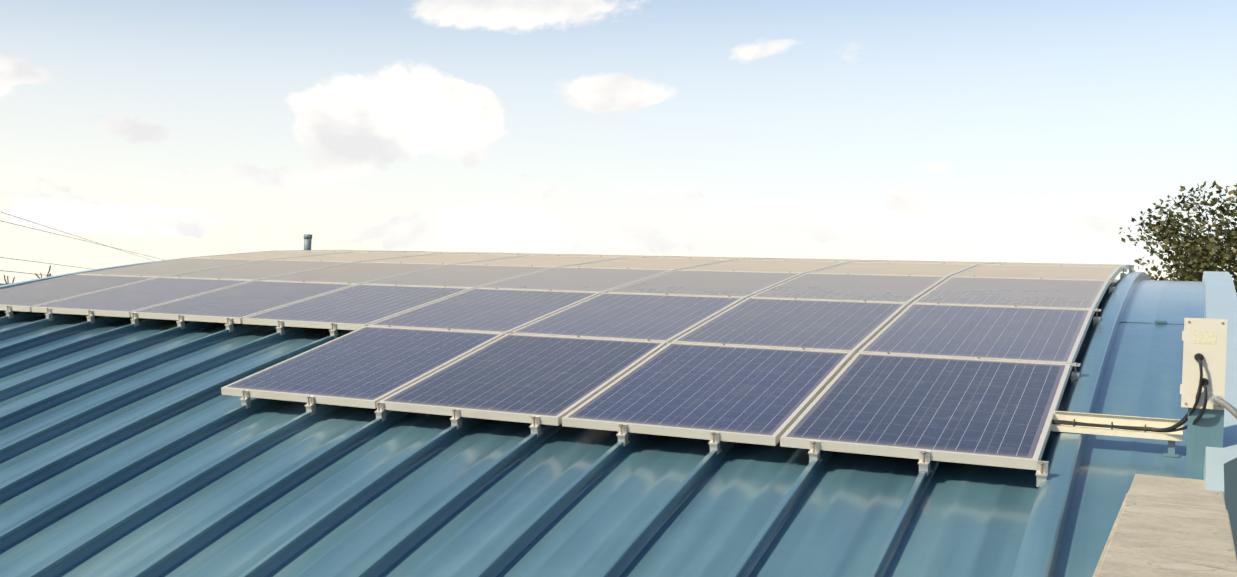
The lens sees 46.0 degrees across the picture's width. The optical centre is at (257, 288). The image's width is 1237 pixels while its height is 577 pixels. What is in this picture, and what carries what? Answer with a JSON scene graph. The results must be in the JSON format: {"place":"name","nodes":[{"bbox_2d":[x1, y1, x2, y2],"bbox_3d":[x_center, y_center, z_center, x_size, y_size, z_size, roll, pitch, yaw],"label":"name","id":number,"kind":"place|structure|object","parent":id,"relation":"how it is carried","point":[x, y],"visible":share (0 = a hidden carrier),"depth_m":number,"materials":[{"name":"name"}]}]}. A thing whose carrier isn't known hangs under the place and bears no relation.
{"place":"outdoors","nodes":[
{"label":"outdoors","id":0,"kind":"place"},
{"bbox_2d":[0,0,1236,293],"label":"sky","id":1,"kind":"structure","parent":0,"point":[1025,131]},
{"label":"ground","id":2,"kind":"structure","parent":0,"visible":0},
{"bbox_2d":[0,212,163,275],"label":"power lines","id":3,"kind":"object","parent":2,"relation":"on","point":[61,235],"visible":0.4,"depth_m":24.23,"materials":[{"name":"grey"}]},
{"bbox_2d":[1119,181,1236,294],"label":"tree","id":4,"kind":"object","parent":2,"relation":"on","point":[1197,258],"visible":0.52,"depth_m":37.92,"materials":[{"name":"green plant"}]},
{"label":"building walls","id":5,"kind":"object","parent":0,"visible":0},
{"bbox_2d":[0,259,1236,576],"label":"roof","id":6,"kind":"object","parent":5,"relation":"on","point":[146,447],"visible":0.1,"depth_m":6.16,"materials":[{"name":"teal paint"}]},
{"bbox_2d":[304,234,311,249],"bbox_3d":[0.593,-0.479,16.446,0.200,0.330,0.200,2,0,34],"label":"roof vent pipe","id":7,"kind":"object","parent":6,"relation":"on","point":[307,241],"visible":0.48,"depth_m":16.41,"materials":[{"name":"grey metal"}]},
{"bbox_2d":[5,250,1133,486],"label":"mounting brackets","id":8,"kind":"object","parent":6,"relation":"on","point":[715,442],"visible":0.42,"depth_m":6.94,"materials":[{"name":"metal"}]},
{"bbox_2d":[0,274,158,311],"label":"solar panel","id":9,"kind":"object","parent":8,"relation":"attached to","point":[25,298],"visible":0.89,"depth_m":11.80,"materials":[{"name":"blue glass"}]},
{"bbox_2d":[31,277,253,316],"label":"solar panel","id":10,"kind":"object","parent":8,"relation":"attached to","point":[124,301],"visible":0.88,"depth_m":11.08,"materials":[{"name":"blue glass"}]},
{"bbox_2d":[79,258,261,276],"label":"solar panel","id":11,"kind":"object","parent":8,"relation":"attached to","point":[170,267],"visible":0.73,"depth_m":13.11,"materials":[{"name":"blue glass"}]},
{"bbox_2d":[131,280,357,323],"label":"solar panel","id":12,"kind":"object","parent":8,"relation":"attached to","point":[237,303],"visible":0.88,"depth_m":10.51,"materials":[{"name":"blue glass"}]},
{"bbox_2d":[164,260,352,280],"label":"solar panel","id":13,"kind":"object","parent":8,"relation":"attached to","point":[259,270],"visible":0.68,"depth_m":12.54,"materials":[{"name":"blue glass"}]},
{"bbox_2d":[187,250,345,259],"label":"solar panel","id":14,"kind":"object","parent":8,"relation":"attached to","point":[268,255],"visible":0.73,"depth_m":14.51,"materials":[{"name":"blue glass"}]},
{"bbox_2d":[282,250,393,251],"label":"solar panel","id":15,"kind":"object","parent":8,"relation":"attached to","point":[345,250],"visible":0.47,"depth_m":15.85,"materials":[{"name":"blue glass"}]},
{"bbox_2d":[269,252,433,261],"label":"solar panel","id":16,"kind":"object","parent":8,"relation":"attached to","point":[353,256],"visible":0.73,"depth_m":13.94,"materials":[{"name":"blue glass"}]},
{"bbox_2d":[260,262,450,283],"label":"solar panel","id":17,"kind":"object","parent":8,"relation":"on","point":[358,272],"visible":0.62,"depth_m":11.97,"materials":[{"name":"blue glass"}]},
{"bbox_2d":[242,284,472,329],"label":"solar panel","id":18,"kind":"object","parent":8,"relation":"attached to","point":[356,307],"visible":0.82,"depth_m":9.94,"materials":[{"name":"blue glass"}]},
{"bbox_2d":[221,326,504,408],"bbox_3d":[0.664,0.438,8.161,0.990,0.040,1.650,2,12,34],"label":"solar panel","id":19,"kind":"object","parent":8,"relation":"attached to","point":[367,367],"visible":0.85,"depth_m":8.02,"materials":[{"name":"blue glass"}]},
{"bbox_2d":[383,251,491,253],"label":"solar panel","id":20,"kind":"object","parent":8,"relation":"attached to","point":[435,252],"visible":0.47,"depth_m":15.66,"materials":[{"name":"blue glass"}]},
{"bbox_2d":[361,254,525,264],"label":"solar panel","id":21,"kind":"object","parent":8,"relation":"on","point":[451,259],"visible":0.68,"depth_m":13.36,"materials":[{"name":"blue glass"}]},
{"bbox_2d":[362,264,556,288],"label":"solar panel","id":22,"kind":"object","parent":8,"relation":"attached to","point":[464,276],"visible":0.68,"depth_m":11.39,"materials":[{"name":"blue glass"}]},
{"bbox_2d":[368,288,600,334],"bbox_3d":[1.599,0.155,9.520,0.990,0.040,1.650,2,10,34],"label":"solar panel","id":23,"kind":"object","parent":8,"relation":"attached to","point":[505,311],"visible":0.77,"depth_m":9.44,"materials":[{"name":"blue glass"}]},
{"bbox_2d":[438,253,577,255],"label":"solar panel","id":24,"kind":"object","parent":8,"relation":"on","point":[526,254],"visible":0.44,"depth_m":14.86,"materials":[{"name":"blue glass"}]},
{"bbox_2d":[378,334,666,425],"bbox_3d":[1.498,0.470,7.593,0.990,0.040,1.650,2,12,34],"label":"solar panel","id":25,"kind":"object","parent":8,"relation":"attached to","point":[547,380],"visible":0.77,"depth_m":7.44,"materials":[{"name":"blue glass"}]},
{"bbox_2d":[459,255,623,266],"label":"solar panel","id":26,"kind":"object","parent":8,"relation":"attached to","point":[547,261],"visible":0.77,"depth_m":12.80,"materials":[{"name":"blue glass"}]},
{"bbox_2d":[477,267,673,293],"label":"solar panel","id":27,"kind":"object","parent":8,"relation":"attached to","point":[584,279],"visible":0.71,"depth_m":10.82,"materials":[{"name":"blue glass"}]},
{"bbox_2d":[535,254,659,257],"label":"solar panel","id":28,"kind":"object","parent":8,"relation":"attached to","point":[593,255],"visible":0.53,"depth_m":14.18,"materials":[{"name":"blue glass"}]},
{"bbox_2d":[512,292,744,343],"bbox_3d":[2.434,0.187,8.952,0.990,0.040,1.650,2,10,34],"label":"solar panel","id":29,"kind":"object","parent":8,"relation":"attached to","point":[646,317],"visible":0.73,"depth_m":8.86,"materials":[{"name":"blue glass"}]},
{"bbox_2d":[562,257,731,269],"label":"solar panel","id":30,"kind":"object","parent":8,"relation":"attached to","point":[654,263],"visible":0.73,"depth_m":12.23,"materials":[{"name":"blue glass"}]},
{"bbox_2d":[636,256,761,259],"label":"solar panel","id":31,"kind":"object","parent":8,"relation":"attached to","point":[700,257],"visible":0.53,"depth_m":13.69,"materials":[{"name":"blue glass"}]},
{"bbox_2d":[608,270,803,298],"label":"solar panel","id":32,"kind":"object","parent":8,"relation":"attached to","point":[746,284],"visible":0.73,"depth_m":10.25,"materials":[{"name":"blue glass"}]},
{"bbox_2d":[562,342,852,445],"bbox_3d":[2.333,0.503,7.025,0.990,0.040,1.650,2,12,34],"label":"solar panel","id":33,"kind":"object","parent":8,"relation":"attached to","point":[755,395],"visible":0.91,"depth_m":6.86,"materials":[{"name":"blue glass"}]},
{"bbox_2d":[678,259,848,273],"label":"solar panel","id":34,"kind":"object","parent":8,"relation":"attached to","point":[804,267],"visible":0.73,"depth_m":11.66,"materials":[{"name":"blue glass"}]},
{"bbox_2d":[671,298,907,356],"bbox_3d":[3.269,0.220,8.384,0.990,0.040,1.650,2,10,34],"label":"solar panel","id":35,"kind":"object","parent":8,"relation":"attached to","point":[854,327],"visible":0.79,"depth_m":8.29,"materials":[{"name":"blue glass"}]},
{"bbox_2d":[738,258,875,261],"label":"solar panel","id":36,"kind":"object","parent":8,"relation":"attached to","point":[809,259],"visible":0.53,"depth_m":13.08,"materials":[{"name":"blue glass"}]},
{"bbox_2d":[749,273,947,305],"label":"solar panel","id":37,"kind":"object","parent":8,"relation":"attached to","point":[909,289],"visible":0.73,"depth_m":9.68,"materials":[{"name":"blue glass"}]},
{"bbox_2d":[808,262,977,277],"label":"solar panel","id":38,"kind":"object","parent":8,"relation":"attached to","point":[912,269],"visible":0.73,"depth_m":11.08,"materials":[{"name":"blue glass"}]},
{"bbox_2d":[780,353,1070,469],"bbox_3d":[3.168,0.535,6.457,0.990,0.040,1.650,2,12,34],"label":"solar panel","id":39,"kind":"object","parent":8,"relation":"attached to","point":[998,413],"visible":0.94,"depth_m":6.29,"materials":[{"name":"blue glass"}]},
{"bbox_2d":[856,260,999,264],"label":"solar panel","id":40,"kind":"object","parent":8,"relation":"attached to","point":[939,262],"visible":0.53,"depth_m":12.60,"materials":[{"name":"blue glass"}]},
{"bbox_2d":[858,303,1092,369],"bbox_3d":[4.103,0.252,7.817,0.990,0.040,1.650,2,10,34],"label":"solar panel","id":41,"kind":"object","parent":8,"relation":"attached to","point":[1035,334],"visible":0.91,"depth_m":7.72,"materials":[{"name":"blue glass"}]},
{"bbox_2d":[912,276,1108,314],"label":"solar panel","id":42,"kind":"object","parent":8,"relation":"attached to","point":[1041,293],"visible":0.88,"depth_m":9.11,"materials":[{"name":"blue glass"}]},
{"bbox_2d":[953,264,1119,284],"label":"solar panel","id":43,"kind":"object","parent":8,"relation":"attached to","point":[1050,272],"visible":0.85,"depth_m":10.51,"materials":[{"name":"blue glass"}]},
{"bbox_2d":[989,262,1128,271],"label":"solar panel","id":44,"kind":"object","parent":8,"relation":"attached to","point":[1070,264],"visible":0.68,"depth_m":11.98,"materials":[{"name":"blue glass"}]},
{"bbox_2d":[1052,411,1182,440],"bbox_3d":[3.690,0.589,5.926,0.475,0.085,0.090,2,0,34],"label":"cable tray","id":45,"kind":"object","parent":6,"relation":"on","point":[1108,419],"visible":0.83,"depth_m":5.93,"materials":[{"name":"beige metal"}]},
{"bbox_2d":[1052,353,1208,432],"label":"electrical cables","id":46,"kind":"object","parent":45,"relation":"in","point":[1199,357],"visible":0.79,"depth_m":5.73,"materials":[{"name":"black rubber"}]},
{"bbox_2d":[1121,320,1183,324],"bbox_3d":[5.489,0.203,8.437,0.496,0.023,0.052,2,0,34],"label":"roof seam","id":47,"kind":"object","parent":6,"relation":"on","point":[1161,321],"visible":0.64,"depth_m":8.41,"materials":[{"name":"teal paint"}]},
{"bbox_2d":[1163,440,1178,457],"bbox_3d":[3.856,0.662,5.817,0.055,0.092,0.060,2,0,34],"label":"support bracket","id":48,"kind":"object","parent":6,"relation":"on","point":[1171,448],"visible":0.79,"depth_m":5.80,"materials":[{"name":"blue metal"}]},
{"bbox_2d":[1186,408,1223,468],"bbox_3d":[3.898,0.887,5.691,0.122,1.458,0.150,2,0,34],"label":"support post","id":49,"kind":"object","parent":6,"relation":"on","point":[1205,430],"visible":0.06,"depth_m":5.63,"materials":[{"name":"blue metal"}]},
{"bbox_2d":[1180,318,1227,409],"bbox_3d":[3.886,0.307,5.667,0.151,0.368,0.113,2,0,34],"label":"junction box","id":50,"kind":"object","parent":49,"relation":"on","point":[1206,338],"visible":0.9,"depth_m":5.62,"materials":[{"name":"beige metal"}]},
{"bbox_2d":[1210,395,1236,418],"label":"flex conduit","id":51,"kind":"object","parent":50,"relation":"attached to","point":[1220,401],"visible":0.98,"depth_m":5.48,"materials":[{"name":"grey plastic"}]},
{"bbox_2d":[1092,474,1236,576],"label":"wooden plank","id":52,"kind":"object","parent":5,"relation":"on","point":[1164,526],"visible":0.85,"depth_m":4.04,"materials":[{"name":"beige wood"}]}
]}

